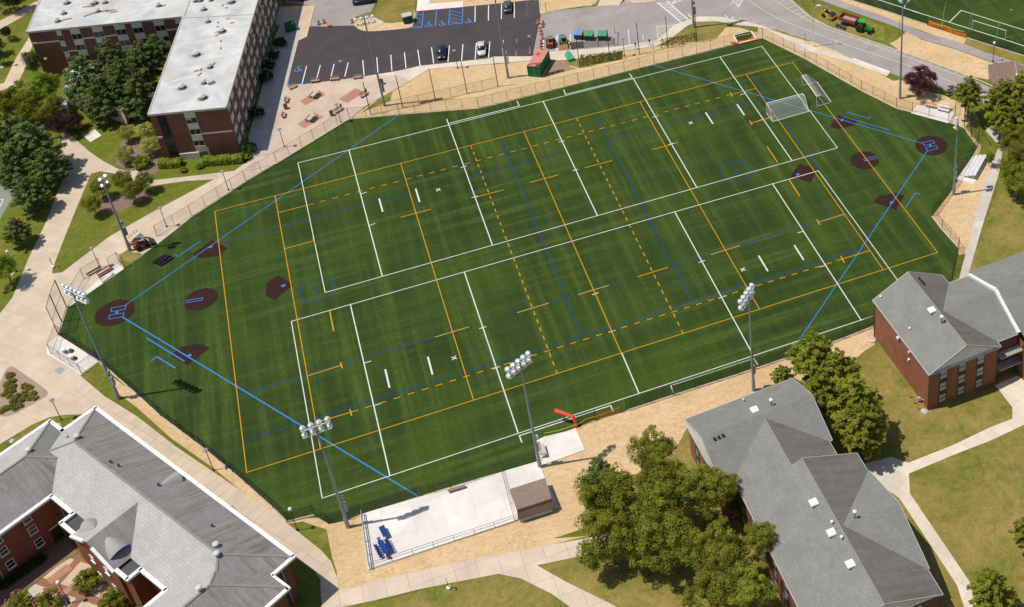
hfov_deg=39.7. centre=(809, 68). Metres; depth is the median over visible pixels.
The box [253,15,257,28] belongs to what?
window
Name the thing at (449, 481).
chain link fence
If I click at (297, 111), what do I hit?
patio
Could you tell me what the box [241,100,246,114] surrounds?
window
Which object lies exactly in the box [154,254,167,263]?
rubber roll
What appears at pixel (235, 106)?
window
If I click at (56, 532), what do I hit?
door
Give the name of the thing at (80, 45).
window
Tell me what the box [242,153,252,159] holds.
shrub
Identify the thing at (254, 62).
window
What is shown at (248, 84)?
window
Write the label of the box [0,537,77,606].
courtyard
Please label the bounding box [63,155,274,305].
walkway
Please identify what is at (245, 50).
window
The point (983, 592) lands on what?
broadleaf tree
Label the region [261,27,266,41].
window
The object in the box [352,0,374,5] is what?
parked car
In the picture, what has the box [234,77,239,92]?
window
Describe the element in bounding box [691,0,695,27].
sports light
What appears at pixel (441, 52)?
parked car
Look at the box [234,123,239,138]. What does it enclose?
window
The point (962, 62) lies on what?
ground straw
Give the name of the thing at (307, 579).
lawn
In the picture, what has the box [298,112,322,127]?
paving patch
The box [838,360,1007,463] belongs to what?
lawn
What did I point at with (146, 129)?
young tree
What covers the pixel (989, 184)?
path
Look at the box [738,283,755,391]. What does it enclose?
sports light
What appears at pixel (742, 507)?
window
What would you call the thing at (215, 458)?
chain link fence
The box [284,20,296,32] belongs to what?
utility cabinet
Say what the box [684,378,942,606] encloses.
residence hall
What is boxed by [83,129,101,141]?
terrace
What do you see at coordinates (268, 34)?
window
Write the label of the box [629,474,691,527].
broadleaf tree
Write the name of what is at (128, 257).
mulch bed
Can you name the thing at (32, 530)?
window
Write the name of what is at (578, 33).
dumpster
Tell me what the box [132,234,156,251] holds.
skid loader
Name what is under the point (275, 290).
clay area
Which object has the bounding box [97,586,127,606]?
shrub
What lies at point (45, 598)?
shrub
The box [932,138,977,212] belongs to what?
chain link fence
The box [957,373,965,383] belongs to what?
window
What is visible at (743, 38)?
netted pad
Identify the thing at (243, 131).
window
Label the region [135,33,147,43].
window
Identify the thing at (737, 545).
broadleaf tree
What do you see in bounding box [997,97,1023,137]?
tree
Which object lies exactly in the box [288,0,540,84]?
parking lot
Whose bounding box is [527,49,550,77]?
shipping container
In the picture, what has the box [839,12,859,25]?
dump trailer
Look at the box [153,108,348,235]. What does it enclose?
chain link fence
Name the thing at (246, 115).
window
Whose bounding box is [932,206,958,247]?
chain link fence
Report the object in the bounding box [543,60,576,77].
dirt
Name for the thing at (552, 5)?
ground straw
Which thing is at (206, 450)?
lamp post
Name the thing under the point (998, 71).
building
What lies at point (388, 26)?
ground straw
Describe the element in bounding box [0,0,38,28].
path
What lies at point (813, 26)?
street light
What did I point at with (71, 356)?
equipment bin
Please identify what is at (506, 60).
sports light
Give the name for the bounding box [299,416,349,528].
sports light
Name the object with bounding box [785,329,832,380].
broadleaf tree
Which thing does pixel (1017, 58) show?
lawn
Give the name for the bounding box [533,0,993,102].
road
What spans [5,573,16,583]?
shrub
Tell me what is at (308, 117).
picnic table
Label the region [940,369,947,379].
window
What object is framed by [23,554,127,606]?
courtyard
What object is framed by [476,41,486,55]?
parked car
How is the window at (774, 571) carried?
in the residence hall at (845, 535)
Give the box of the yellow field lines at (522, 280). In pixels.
[214,62,937,472]
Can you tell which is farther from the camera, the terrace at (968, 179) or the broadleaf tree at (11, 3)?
the broadleaf tree at (11, 3)
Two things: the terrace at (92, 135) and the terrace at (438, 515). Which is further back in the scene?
the terrace at (92, 135)
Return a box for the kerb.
[354,0,992,86]
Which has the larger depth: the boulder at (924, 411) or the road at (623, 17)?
the road at (623, 17)
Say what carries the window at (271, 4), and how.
in the dormitory
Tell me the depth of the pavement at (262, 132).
269.78 m
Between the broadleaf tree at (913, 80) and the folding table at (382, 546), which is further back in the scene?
the broadleaf tree at (913, 80)
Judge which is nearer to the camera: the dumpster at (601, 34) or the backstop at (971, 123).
the backstop at (971, 123)
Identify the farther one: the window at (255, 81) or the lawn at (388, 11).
the lawn at (388, 11)
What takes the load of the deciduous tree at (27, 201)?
on the ground at (106, 144)
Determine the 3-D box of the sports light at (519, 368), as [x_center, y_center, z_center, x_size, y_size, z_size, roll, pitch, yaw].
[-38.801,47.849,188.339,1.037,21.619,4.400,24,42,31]
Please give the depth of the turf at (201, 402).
228.15 m
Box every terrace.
[46,335,97,373]
[54,367,64,373]
[67,263,123,307]
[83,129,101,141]
[360,462,558,569]
[537,428,584,464]
[911,105,954,122]
[957,156,986,183]
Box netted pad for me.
[731,31,756,44]
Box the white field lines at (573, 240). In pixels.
[291,0,1023,497]
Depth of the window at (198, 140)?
251.74 m
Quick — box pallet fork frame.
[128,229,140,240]
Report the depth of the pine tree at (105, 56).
266.49 m
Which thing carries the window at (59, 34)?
in the dormitory
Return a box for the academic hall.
[0,406,300,606]
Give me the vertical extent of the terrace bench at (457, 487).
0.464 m
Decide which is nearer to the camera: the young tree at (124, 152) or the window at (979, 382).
the window at (979, 382)
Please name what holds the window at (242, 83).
in the dormitory
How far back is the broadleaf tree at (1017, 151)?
240.13 m
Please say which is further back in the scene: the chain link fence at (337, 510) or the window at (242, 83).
the window at (242, 83)
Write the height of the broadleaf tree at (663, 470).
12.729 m
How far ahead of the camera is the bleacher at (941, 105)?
262.84 m
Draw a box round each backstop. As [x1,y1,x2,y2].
[46,280,66,333]
[964,102,979,144]
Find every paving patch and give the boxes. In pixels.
[46,564,72,583]
[61,583,74,594]
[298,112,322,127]
[300,90,324,104]
[339,88,362,102]
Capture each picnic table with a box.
[305,114,316,121]
[308,90,320,98]
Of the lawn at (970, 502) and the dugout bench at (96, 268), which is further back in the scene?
the dugout bench at (96, 268)
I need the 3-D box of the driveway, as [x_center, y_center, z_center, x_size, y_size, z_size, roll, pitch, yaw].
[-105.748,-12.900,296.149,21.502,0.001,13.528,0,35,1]
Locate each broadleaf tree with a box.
[0,0,26,10]
[0,26,10,38]
[0,38,6,54]
[0,80,45,120]
[0,88,22,115]
[0,253,17,285]
[20,50,41,72]
[25,71,61,107]
[27,92,63,123]
[45,108,83,133]
[572,461,647,515]
[574,496,641,572]
[608,511,679,576]
[626,424,677,466]
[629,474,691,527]
[634,452,686,501]
[639,507,705,574]
[679,461,732,529]
[679,546,740,606]
[680,515,751,584]
[711,470,740,524]
[724,559,779,606]
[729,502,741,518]
[743,520,776,573]
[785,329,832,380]
[799,371,837,419]
[814,347,861,393]
[821,372,882,430]
[831,399,888,459]
[903,64,937,96]
[966,566,1017,606]
[986,151,995,162]
[996,158,1020,190]
[997,122,1023,154]
[1000,161,1023,199]
[1005,135,1023,170]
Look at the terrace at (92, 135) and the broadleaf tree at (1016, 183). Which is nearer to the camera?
the broadleaf tree at (1016, 183)
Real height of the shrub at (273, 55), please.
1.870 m
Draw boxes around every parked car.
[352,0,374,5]
[436,44,445,59]
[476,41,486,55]
[502,0,511,12]
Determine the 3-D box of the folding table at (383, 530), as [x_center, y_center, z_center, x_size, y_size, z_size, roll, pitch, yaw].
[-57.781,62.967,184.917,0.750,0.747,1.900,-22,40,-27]
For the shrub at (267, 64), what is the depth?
276.45 m
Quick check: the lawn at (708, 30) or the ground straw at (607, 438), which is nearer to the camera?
the ground straw at (607, 438)
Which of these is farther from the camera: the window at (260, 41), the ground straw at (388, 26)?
the ground straw at (388, 26)
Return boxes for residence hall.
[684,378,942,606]
[872,251,1023,409]
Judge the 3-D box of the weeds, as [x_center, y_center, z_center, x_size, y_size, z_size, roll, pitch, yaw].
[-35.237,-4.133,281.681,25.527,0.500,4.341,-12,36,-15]
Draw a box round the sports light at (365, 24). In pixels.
[354,14,385,106]
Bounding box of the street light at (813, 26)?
[813,5,820,46]
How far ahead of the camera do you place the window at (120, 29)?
273.56 m
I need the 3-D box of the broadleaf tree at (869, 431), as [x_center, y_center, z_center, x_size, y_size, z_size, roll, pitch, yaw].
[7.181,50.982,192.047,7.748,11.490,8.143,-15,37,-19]
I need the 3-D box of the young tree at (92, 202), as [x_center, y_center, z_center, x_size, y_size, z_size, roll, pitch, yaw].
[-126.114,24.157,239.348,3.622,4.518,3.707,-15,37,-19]
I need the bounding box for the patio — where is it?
[245,75,408,169]
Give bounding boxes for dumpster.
[573,29,583,39]
[583,30,593,39]
[597,30,607,39]
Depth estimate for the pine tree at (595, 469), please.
185.30 m
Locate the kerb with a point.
(816, 20)
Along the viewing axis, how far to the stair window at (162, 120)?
250.12 m
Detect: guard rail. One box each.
[360,510,369,568]
[370,515,514,565]
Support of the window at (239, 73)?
in the dormitory
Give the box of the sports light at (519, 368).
[504,351,541,467]
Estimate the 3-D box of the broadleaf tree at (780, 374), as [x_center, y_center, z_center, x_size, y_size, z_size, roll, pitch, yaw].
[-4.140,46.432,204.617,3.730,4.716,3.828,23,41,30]
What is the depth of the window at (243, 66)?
263.05 m
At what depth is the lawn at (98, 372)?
209.90 m
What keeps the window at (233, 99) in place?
in the dormitory
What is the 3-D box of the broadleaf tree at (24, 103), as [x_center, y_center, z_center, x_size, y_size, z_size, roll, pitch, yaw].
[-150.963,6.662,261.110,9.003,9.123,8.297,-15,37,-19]
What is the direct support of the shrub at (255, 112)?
on the pavement at (262, 132)
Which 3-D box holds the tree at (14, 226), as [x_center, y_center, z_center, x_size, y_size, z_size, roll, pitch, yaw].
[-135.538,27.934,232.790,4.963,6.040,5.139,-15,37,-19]
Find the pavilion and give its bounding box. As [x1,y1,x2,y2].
[56,98,69,116]
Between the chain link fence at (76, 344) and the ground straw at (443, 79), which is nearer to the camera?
the chain link fence at (76, 344)
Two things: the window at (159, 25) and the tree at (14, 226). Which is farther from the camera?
the window at (159, 25)
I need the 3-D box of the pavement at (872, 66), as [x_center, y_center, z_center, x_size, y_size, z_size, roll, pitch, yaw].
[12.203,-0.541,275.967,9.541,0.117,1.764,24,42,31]
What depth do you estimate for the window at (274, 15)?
291.67 m
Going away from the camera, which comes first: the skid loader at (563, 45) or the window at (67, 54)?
the window at (67, 54)
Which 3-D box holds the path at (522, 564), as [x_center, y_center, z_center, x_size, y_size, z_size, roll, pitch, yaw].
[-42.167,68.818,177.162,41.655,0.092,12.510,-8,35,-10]
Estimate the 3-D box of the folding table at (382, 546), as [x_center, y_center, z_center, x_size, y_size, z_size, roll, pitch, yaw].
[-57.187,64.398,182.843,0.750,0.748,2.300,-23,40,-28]
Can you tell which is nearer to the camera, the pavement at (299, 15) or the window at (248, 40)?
the window at (248, 40)
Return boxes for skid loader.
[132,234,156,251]
[546,35,554,47]
[559,34,567,49]
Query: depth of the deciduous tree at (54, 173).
244.33 m
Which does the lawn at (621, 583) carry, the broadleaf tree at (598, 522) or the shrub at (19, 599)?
the broadleaf tree at (598, 522)
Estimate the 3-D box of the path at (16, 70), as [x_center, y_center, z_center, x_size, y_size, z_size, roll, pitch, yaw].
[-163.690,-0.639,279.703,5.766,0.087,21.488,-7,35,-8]
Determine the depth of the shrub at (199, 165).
250.78 m
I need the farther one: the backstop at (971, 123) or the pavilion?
the pavilion
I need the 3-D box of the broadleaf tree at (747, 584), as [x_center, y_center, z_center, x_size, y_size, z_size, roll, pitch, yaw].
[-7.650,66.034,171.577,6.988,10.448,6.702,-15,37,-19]
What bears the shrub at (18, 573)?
on the courtyard at (62, 551)
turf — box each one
[59,38,976,523]
[854,0,1023,54]
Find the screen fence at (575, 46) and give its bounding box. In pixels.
[570,38,613,48]
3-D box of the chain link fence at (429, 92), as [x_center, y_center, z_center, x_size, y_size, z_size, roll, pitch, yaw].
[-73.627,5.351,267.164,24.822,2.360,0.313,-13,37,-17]
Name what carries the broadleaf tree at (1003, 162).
on the lawn at (621, 583)
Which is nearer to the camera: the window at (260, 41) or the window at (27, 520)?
the window at (27, 520)
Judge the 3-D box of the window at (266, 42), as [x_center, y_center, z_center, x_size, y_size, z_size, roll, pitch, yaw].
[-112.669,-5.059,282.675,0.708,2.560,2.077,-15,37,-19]
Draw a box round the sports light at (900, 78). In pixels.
[898,0,910,98]
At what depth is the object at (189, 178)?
248.77 m
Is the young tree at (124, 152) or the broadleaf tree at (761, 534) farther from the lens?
the young tree at (124, 152)
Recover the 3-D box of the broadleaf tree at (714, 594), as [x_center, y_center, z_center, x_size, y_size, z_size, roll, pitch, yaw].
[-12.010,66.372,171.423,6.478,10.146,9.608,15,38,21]
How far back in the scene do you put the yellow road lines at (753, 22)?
287.20 m
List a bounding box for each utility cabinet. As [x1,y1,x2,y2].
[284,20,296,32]
[401,12,412,24]
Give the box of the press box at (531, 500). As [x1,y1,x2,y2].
[510,478,553,521]
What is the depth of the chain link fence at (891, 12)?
291.62 m
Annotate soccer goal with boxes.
[766,93,808,121]
[802,74,830,106]
[972,20,1005,39]
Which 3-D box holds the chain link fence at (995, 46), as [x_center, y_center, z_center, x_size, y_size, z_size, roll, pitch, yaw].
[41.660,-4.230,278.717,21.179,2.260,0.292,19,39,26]
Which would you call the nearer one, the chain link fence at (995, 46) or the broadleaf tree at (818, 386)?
the broadleaf tree at (818, 386)
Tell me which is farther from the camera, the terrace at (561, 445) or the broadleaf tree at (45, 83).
the broadleaf tree at (45, 83)
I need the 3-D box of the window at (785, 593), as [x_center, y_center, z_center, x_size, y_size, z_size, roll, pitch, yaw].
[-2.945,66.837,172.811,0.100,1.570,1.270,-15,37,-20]
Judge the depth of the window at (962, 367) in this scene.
200.53 m
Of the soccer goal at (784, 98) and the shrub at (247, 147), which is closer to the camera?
the shrub at (247, 147)
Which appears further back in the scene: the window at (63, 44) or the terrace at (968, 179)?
the window at (63, 44)
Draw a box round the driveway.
[285,0,375,25]
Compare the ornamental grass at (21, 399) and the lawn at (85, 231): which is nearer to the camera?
the ornamental grass at (21, 399)
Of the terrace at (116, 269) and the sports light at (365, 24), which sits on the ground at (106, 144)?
the terrace at (116, 269)
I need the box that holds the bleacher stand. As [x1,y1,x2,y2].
[539,443,546,457]
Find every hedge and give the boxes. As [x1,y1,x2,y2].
[157,157,183,168]
[201,153,243,166]
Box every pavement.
[248,25,301,156]
[276,5,313,39]
[365,16,889,80]
[368,17,384,27]
[417,0,463,10]
[597,0,656,5]
[852,58,889,75]
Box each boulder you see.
[869,337,875,342]
[921,408,928,413]
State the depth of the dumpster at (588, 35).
284.38 m
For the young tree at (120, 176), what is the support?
on the lawn at (85, 231)
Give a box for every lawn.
[0,414,81,452]
[52,173,213,273]
[83,364,115,381]
[150,164,186,179]
[196,163,242,174]
[231,506,320,606]
[345,574,569,606]
[362,92,391,112]
[374,0,414,22]
[502,169,1023,606]
[565,52,622,67]
[668,22,731,43]
[811,3,884,40]
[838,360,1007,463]
[910,426,1023,606]
[963,39,1023,64]
[972,200,1023,269]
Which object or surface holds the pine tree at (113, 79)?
on the ground at (106, 144)
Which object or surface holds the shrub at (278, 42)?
on the pavement at (262, 132)
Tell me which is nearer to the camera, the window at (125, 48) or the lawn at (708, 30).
the window at (125, 48)
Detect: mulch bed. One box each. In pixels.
[0,366,47,415]
[100,190,149,213]
[115,138,159,173]
[119,249,142,267]
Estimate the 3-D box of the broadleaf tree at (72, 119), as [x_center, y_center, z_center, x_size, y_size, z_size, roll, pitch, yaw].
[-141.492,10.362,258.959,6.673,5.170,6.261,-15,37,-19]
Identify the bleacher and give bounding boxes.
[937,101,950,112]
[964,154,986,178]
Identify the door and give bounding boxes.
[49,523,63,541]
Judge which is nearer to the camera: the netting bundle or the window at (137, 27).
the netting bundle
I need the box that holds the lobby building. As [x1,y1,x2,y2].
[64,63,136,124]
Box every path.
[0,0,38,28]
[0,38,31,90]
[71,369,342,604]
[322,535,615,606]
[822,0,1023,65]
[864,376,1023,606]
[959,126,1002,278]
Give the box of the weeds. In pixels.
[579,32,695,65]
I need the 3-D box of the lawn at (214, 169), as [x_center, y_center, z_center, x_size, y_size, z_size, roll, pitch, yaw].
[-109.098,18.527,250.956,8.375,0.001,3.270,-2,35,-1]
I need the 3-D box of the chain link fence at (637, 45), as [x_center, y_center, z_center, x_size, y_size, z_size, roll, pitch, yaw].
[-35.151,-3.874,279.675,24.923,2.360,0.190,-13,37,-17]
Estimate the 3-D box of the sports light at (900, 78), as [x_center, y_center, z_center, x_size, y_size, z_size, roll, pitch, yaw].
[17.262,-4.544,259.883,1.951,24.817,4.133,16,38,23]
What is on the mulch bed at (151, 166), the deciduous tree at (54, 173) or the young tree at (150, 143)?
the young tree at (150, 143)
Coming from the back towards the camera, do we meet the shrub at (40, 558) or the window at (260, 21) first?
the window at (260, 21)
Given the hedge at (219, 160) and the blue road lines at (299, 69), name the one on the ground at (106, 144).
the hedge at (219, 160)
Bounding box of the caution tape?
[546,407,619,432]
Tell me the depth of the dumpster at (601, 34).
284.30 m
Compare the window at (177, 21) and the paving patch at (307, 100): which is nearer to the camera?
the paving patch at (307, 100)
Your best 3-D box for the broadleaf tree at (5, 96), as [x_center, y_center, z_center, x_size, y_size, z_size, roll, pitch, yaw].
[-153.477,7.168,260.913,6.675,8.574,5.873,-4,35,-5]
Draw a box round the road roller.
[821,5,837,20]
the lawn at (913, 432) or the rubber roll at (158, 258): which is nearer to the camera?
the lawn at (913, 432)
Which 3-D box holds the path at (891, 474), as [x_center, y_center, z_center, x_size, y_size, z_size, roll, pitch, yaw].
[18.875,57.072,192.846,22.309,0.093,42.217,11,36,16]
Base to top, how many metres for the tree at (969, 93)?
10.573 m
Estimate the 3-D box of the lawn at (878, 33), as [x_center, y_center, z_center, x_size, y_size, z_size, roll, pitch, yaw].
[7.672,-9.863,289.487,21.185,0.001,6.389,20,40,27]
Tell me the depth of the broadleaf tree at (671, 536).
174.69 m
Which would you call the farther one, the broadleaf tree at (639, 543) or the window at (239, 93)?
the window at (239, 93)
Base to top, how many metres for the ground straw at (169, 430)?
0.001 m
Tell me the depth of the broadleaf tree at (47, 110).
260.05 m
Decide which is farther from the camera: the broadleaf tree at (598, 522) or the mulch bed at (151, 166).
the mulch bed at (151, 166)
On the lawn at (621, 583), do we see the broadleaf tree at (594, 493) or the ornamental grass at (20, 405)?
the broadleaf tree at (594, 493)
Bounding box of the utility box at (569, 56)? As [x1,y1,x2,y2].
[565,50,574,61]
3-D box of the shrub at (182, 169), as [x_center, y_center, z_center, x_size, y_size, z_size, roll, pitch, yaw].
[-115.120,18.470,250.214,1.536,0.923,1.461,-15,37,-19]
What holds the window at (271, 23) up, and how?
in the dormitory
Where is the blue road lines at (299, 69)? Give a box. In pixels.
[287,8,471,84]
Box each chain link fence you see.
[47,326,99,373]
[54,325,98,360]
[62,258,101,306]
[94,351,314,522]
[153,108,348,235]
[311,503,360,523]
[347,28,762,117]
[360,451,536,512]
[368,77,497,114]
[582,33,693,66]
[625,315,873,410]
[762,28,911,111]
[850,0,927,24]
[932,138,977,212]
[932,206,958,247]
[949,237,959,280]
[966,30,1023,55]
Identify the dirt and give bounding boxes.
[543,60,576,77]
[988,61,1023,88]
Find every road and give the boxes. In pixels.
[0,186,14,218]
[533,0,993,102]
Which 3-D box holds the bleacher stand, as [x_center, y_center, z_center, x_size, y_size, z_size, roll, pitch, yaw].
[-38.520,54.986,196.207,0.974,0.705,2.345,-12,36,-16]
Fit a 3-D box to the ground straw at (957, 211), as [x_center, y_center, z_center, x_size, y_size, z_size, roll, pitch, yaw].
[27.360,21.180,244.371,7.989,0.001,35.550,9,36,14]
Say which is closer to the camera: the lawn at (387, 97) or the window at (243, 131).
the window at (243, 131)
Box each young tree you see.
[79,193,101,215]
[89,176,110,197]
[110,170,132,189]
[113,143,134,163]
[116,125,134,141]
[120,182,140,202]
[134,171,153,191]
[136,121,155,138]
[140,135,159,154]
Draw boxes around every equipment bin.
[60,347,67,353]
[65,346,72,352]
[68,354,76,359]
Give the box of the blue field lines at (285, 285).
[109,65,937,495]
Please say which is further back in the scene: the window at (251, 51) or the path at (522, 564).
the window at (251, 51)
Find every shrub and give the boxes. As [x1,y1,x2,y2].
[0,578,10,589]
[4,589,33,606]
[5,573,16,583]
[13,568,23,578]
[20,563,32,574]
[28,559,39,567]
[32,586,63,606]
[34,553,46,563]
[71,567,102,594]
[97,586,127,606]
[131,154,149,168]
[179,166,186,171]
[194,162,203,168]
[241,142,256,154]
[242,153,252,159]
[248,104,265,117]
[258,68,273,81]
[261,58,275,70]
[267,49,279,59]
[273,37,286,46]
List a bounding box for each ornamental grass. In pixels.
[16,402,23,408]
[17,397,24,402]
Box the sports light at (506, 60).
[486,0,509,78]
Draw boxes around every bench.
[86,266,99,275]
[96,264,111,276]
[287,82,296,89]
[333,105,342,113]
[353,73,361,78]
[447,484,465,492]
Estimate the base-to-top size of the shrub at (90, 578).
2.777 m
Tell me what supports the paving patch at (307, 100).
on the patio
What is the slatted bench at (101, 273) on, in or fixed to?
on the terrace at (116, 269)
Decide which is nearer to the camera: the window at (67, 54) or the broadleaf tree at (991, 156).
the broadleaf tree at (991, 156)
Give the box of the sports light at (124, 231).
[97,174,131,251]
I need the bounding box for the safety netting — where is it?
[928,20,966,37]
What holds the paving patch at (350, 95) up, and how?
on the patio
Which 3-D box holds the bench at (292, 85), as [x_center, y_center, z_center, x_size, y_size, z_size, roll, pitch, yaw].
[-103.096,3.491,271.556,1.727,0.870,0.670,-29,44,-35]
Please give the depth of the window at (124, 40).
275.04 m
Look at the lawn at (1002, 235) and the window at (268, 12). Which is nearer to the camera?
the lawn at (1002, 235)
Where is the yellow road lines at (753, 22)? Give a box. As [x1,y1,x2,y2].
[299,0,982,94]
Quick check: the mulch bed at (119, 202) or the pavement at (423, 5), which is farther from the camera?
the pavement at (423, 5)
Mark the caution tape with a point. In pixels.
(583, 420)
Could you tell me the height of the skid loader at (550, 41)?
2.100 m
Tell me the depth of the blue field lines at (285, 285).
221.57 m
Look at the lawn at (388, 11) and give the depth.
295.83 m
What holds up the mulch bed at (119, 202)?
on the lawn at (85, 231)
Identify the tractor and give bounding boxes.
[856,18,873,34]
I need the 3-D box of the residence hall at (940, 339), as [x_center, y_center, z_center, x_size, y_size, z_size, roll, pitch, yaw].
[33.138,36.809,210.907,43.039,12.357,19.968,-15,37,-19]
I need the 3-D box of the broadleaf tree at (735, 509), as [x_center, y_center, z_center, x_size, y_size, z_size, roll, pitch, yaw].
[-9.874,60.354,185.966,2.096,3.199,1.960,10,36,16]
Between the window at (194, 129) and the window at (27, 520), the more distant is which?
the window at (194, 129)
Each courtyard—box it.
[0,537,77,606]
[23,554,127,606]
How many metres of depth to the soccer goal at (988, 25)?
283.59 m
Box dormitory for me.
[26,0,281,159]
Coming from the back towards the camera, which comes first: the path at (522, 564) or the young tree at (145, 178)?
the young tree at (145, 178)
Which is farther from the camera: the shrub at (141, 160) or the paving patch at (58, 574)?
the shrub at (141, 160)
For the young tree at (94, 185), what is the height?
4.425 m
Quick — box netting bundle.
[554,408,577,427]
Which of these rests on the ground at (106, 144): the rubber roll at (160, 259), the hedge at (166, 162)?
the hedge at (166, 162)
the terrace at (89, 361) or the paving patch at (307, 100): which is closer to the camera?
the terrace at (89, 361)
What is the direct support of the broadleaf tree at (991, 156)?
on the ground at (106, 144)
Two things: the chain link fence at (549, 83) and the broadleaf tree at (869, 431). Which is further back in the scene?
the chain link fence at (549, 83)
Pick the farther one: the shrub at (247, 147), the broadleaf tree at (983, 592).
the shrub at (247, 147)
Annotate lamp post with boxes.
[49,398,62,420]
[56,580,69,603]
[203,448,214,470]
[288,507,298,530]
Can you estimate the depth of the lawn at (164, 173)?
249.93 m
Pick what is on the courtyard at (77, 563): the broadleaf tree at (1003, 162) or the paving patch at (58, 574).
the paving patch at (58, 574)
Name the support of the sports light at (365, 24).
on the ground straw at (443, 79)
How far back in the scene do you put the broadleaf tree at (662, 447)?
184.32 m
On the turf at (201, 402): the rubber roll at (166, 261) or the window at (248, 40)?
the rubber roll at (166, 261)
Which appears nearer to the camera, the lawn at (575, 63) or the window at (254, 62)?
the window at (254, 62)
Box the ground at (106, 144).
[0,0,1021,606]
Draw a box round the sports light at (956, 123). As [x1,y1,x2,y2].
[952,117,958,195]
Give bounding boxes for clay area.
[94,115,947,364]
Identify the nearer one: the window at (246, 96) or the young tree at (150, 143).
the young tree at (150, 143)
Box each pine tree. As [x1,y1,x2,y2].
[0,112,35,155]
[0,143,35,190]
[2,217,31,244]
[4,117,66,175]
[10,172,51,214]
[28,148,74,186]
[62,54,104,105]
[76,75,123,124]
[91,38,133,77]
[102,56,144,110]
[116,71,154,119]
[123,40,165,89]
[143,33,170,68]
[583,457,621,484]
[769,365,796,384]
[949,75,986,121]
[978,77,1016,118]
[988,104,1009,141]
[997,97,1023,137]
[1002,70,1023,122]
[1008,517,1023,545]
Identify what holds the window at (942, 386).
in the residence hall at (940, 339)
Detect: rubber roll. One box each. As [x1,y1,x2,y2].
[152,253,165,262]
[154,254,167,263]
[157,255,170,264]
[159,257,172,265]
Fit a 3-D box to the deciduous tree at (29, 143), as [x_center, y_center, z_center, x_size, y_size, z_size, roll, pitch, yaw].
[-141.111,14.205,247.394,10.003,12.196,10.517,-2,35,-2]
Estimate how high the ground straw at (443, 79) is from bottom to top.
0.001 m
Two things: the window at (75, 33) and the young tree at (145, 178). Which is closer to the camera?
the young tree at (145, 178)
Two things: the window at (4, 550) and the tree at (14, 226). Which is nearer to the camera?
the window at (4, 550)
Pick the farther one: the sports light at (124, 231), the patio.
the patio
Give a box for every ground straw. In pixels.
[114,379,330,530]
[327,327,874,589]
[351,27,757,118]
[355,9,416,30]
[430,0,597,12]
[758,28,968,128]
[839,0,966,42]
[890,32,993,79]
[933,127,990,254]
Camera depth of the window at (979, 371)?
203.02 m
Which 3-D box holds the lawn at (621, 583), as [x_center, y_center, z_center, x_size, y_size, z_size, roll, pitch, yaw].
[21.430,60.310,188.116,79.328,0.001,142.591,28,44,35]
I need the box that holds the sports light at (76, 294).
[60,282,120,399]
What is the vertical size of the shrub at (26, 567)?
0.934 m
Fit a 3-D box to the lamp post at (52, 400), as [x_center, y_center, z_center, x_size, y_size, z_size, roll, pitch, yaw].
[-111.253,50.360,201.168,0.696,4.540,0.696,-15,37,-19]
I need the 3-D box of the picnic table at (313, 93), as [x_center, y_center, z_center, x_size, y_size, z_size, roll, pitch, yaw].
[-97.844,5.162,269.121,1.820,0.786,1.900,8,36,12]
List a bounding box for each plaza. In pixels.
[0,258,127,443]
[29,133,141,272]
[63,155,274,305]
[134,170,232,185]
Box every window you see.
[0,545,9,557]
[5,558,16,570]
[22,515,32,525]
[27,524,38,536]
[34,536,45,549]
[56,30,63,40]
[60,41,68,51]
[64,52,71,62]
[69,28,82,39]
[74,39,86,50]
[78,50,90,60]
[91,26,104,37]
[95,37,107,48]
[103,566,110,576]
[114,24,127,35]
[118,34,131,45]
[121,45,133,56]
[131,22,144,33]
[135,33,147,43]
[153,20,165,31]
[156,30,169,41]
[156,115,178,155]
[174,18,181,28]
[184,112,197,123]
[187,123,201,135]
[191,135,204,146]
[195,145,208,157]
[227,100,232,116]
[230,112,236,127]
[231,90,235,105]
[233,102,239,116]
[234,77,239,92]
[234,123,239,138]
[237,67,241,81]
[237,88,242,103]
[237,112,242,127]
[237,135,243,149]
[240,57,245,71]
[240,79,245,92]
[240,124,245,138]
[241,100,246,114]
[243,67,248,82]
[244,46,248,59]
[244,90,248,103]
[244,109,249,125]
[246,79,251,93]
[247,36,251,49]
[247,57,251,70]
[249,46,254,60]
[250,67,255,81]
[250,91,254,104]
[252,37,257,51]
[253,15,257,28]
[253,58,257,71]
[253,77,258,91]
[255,47,260,61]
[258,17,262,30]
[259,37,263,50]
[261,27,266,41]
[262,47,266,59]
[264,0,268,10]
[264,38,269,51]
[267,8,271,21]
[267,29,271,42]
[269,0,273,12]
[270,18,274,31]
[272,10,276,23]
[274,1,278,14]
[695,446,699,458]
[741,502,745,516]
[773,566,777,579]
[784,588,788,602]
[938,392,946,403]
[939,381,946,391]
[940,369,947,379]
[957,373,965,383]
[957,385,964,395]
[958,362,966,372]
[975,377,982,388]
[976,366,983,376]
[977,355,984,365]
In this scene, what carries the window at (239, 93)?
in the dormitory
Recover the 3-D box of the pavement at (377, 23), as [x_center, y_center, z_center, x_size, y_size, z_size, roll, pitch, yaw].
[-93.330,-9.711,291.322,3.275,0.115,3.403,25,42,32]
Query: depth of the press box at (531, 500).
187.13 m
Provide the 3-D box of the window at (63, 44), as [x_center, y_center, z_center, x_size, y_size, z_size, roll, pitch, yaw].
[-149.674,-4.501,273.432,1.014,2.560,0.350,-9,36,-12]
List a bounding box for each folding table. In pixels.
[377,539,388,555]
[379,525,388,536]

